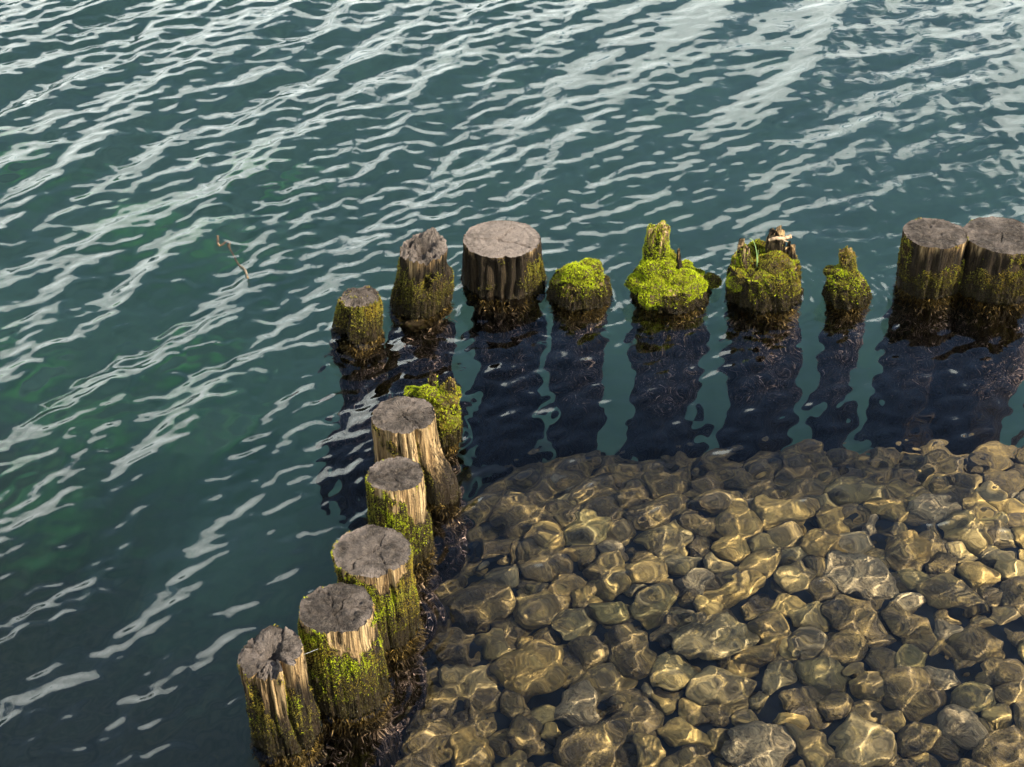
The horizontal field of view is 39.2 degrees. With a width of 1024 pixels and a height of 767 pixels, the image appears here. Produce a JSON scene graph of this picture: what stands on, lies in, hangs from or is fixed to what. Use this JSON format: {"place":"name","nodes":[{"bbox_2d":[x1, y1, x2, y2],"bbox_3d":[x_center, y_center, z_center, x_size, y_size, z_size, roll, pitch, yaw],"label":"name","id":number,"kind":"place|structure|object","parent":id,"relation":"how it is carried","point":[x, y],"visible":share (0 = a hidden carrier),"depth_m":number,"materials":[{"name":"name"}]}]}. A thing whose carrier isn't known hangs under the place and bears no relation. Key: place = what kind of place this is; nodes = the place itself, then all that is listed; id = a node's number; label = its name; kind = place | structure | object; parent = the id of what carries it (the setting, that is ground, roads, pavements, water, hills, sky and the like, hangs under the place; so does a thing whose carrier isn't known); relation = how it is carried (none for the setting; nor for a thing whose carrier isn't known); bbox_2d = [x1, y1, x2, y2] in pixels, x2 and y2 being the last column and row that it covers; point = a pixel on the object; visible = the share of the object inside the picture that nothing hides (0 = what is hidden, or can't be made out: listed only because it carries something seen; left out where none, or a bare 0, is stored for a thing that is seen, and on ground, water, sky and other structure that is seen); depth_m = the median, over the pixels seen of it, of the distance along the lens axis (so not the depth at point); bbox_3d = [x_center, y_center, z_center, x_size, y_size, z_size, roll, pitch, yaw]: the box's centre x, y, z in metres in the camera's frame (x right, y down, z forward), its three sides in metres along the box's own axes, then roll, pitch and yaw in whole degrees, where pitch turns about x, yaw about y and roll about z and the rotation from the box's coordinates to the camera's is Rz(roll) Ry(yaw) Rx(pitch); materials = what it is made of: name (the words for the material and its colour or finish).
{"place":"outdoors","nodes":[
{"label":"outdoors","id":0,"kind":"place"},
{"bbox_2d":[0,0,1023,766],"bbox_3d":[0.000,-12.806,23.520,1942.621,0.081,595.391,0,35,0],"label":"water","id":1,"kind":"structure","parent":0,"point":[718,530],"depth_m":5.23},
{"bbox_2d":[217,242,248,278],"bbox_3d":[-1.167,-0.490,6.006,0.062,0.140,0.462,-14,37,-19],"label":"branch","id":2,"kind":"object","parent":1,"relation":"in","point":[243,268],"visible":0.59,"depth_m":5.88,"materials":[{"name":"beige wood"}]},
{"bbox_3d":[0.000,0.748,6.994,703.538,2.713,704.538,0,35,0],"label":"lake bed","id":3,"kind":"structure","parent":0,"visible":0},
{"bbox_2d":[236,624,320,755],"bbox_3d":[-0.609,1.421,4.224,0.223,1.826,0.219,0,35,0],"label":"split post","id":4,"kind":"object","parent":3,"relation":"on","point":[282,710],"visible":0.92,"depth_m":3.74,"materials":[{"name":"brown wood"}]},
{"bbox_2d":[297,582,390,717],"bbox_3d":[-0.449,1.337,4.354,0.265,1.816,0.260,0,35,0],"label":"sawn post","id":5,"kind":"object","parent":3,"relation":"on","point":[340,632],"visible":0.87,"depth_m":3.85,"materials":[{"name":"brown wood"}]},
{"bbox_2d":[332,285,383,344],"bbox_3d":[-0.597,0.334,5.903,0.261,1.681,0.253,21,40,27],"label":"mossy stump","id":6,"kind":"object","parent":3,"relation":"on","point":[358,315],"visible":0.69,"depth_m":5.42,"materials":[{"name":"brown wood"}]},
{"bbox_2d":[331,524,419,653],"bbox_3d":[-0.378,1.199,4.566,0.274,1.798,0.259,0,35,0],"label":"sawn post","id":7,"kind":"object","parent":3,"relation":"on","point":[375,561],"visible":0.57,"depth_m":4.06,"materials":[{"name":"brown wood"}]},
{"bbox_2d":[365,456,433,566],"bbox_3d":[-0.342,1.005,4.839,0.230,1.803,0.234,0,35,0],"label":"sawn post","id":8,"kind":"object","parent":3,"relation":"on","point":[396,493],"visible":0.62,"depth_m":4.33,"materials":[{"name":"brown wood"}]},
{"bbox_2d":[371,396,460,506],"bbox_3d":[-0.303,0.827,5.111,0.326,1.781,0.268,0,35,0],"label":"sawn post","id":9,"kind":"object","parent":3,"relation":"on","point":[404,426],"visible":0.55,"depth_m":4.61,"materials":[{"name":"brown wood"}]},
{"bbox_2d":[389,227,454,323],"bbox_3d":[-0.366,0.181,6.015,0.242,1.804,0.256,26,43,32],"label":"broken post","id":10,"kind":"object","parent":3,"relation":"on","point":[423,285],"visible":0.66,"depth_m":5.55,"materials":[{"name":"brown wood"}]},
{"bbox_2d":[404,371,462,447],"bbox_3d":[-0.270,0.687,5.340,0.210,1.748,0.189,0,35,0],"label":"mossy stump","id":11,"kind":"object","parent":3,"relation":"on","point":[443,399],"visible":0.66,"depth_m":4.87,"materials":[{"name":"green plant"}]},
{"bbox_2d":[461,220,545,299],"bbox_3d":[-0.033,0.115,6.203,0.368,1.696,0.361,0,35,0],"label":"sawn post","id":12,"kind":"object","parent":3,"relation":"on","point":[501,258],"visible":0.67,"depth_m":5.68,"materials":[{"name":"brown wood"}]},
{"bbox_2d":[546,257,612,309],"bbox_3d":[0.270,0.189,6.123,0.277,1.666,0.262,0,35,0],"label":"mossy stump","id":13,"kind":"object","parent":3,"relation":"on","point":[585,283],"visible":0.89,"depth_m":5.64,"materials":[{"name":"green plant"}]},
{"bbox_2d":[624,220,721,314],"bbox_3d":[0.628,0.136,6.085,0.337,1.797,0.355,19,39,25],"label":"mossy stump","id":14,"kind":"object","parent":3,"relation":"on","point":[662,277],"visible":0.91,"depth_m":5.63,"materials":[{"name":"green plant"}]},
{"bbox_2d":[725,225,803,312],"bbox_3d":[1.008,0.144,6.086,0.344,1.782,0.324,0,35,0],"label":"jagged stump","id":15,"kind":"object","parent":3,"relation":"on","point":[771,281],"visible":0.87,"depth_m":5.61,"materials":[{"name":"green plant"}]},
{"bbox_2d":[769,234,791,241],"bbox_3d":[1.044,-0.564,5.602,0.091,0.026,0.042,0,35,0],"label":"stick","id":16,"kind":"object","parent":15,"relation":"on","point":[784,238],"visible":1,"depth_m":5.60,"materials":[{"name":"beige wood"}]},
{"bbox_2d":[821,245,873,310],"bbox_3d":[1.337,0.185,6.092,0.227,1.709,0.202,0,35,0],"label":"mossy stump","id":17,"kind":"object","parent":3,"relation":"on","point":[846,287],"visible":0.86,"depth_m":5.64,"materials":[{"name":"green plant"}]},
{"bbox_2d":[895,217,968,298],"bbox_3d":[1.676,0.113,6.168,0.290,1.740,0.280,0,35,0],"label":"sawn post","id":18,"kind":"object","parent":3,"relation":"on","point":[931,262],"visible":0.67,"depth_m":5.67,"materials":[{"name":"brown wood"}]},
{"bbox_2d":[958,216,1023,303],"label":"sawn post","id":19,"kind":"object","parent":3,"relation":"on","point":[993,267],"visible":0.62,"depth_m":5.65,"materials":[{"name":"brown wood"}]}
]}

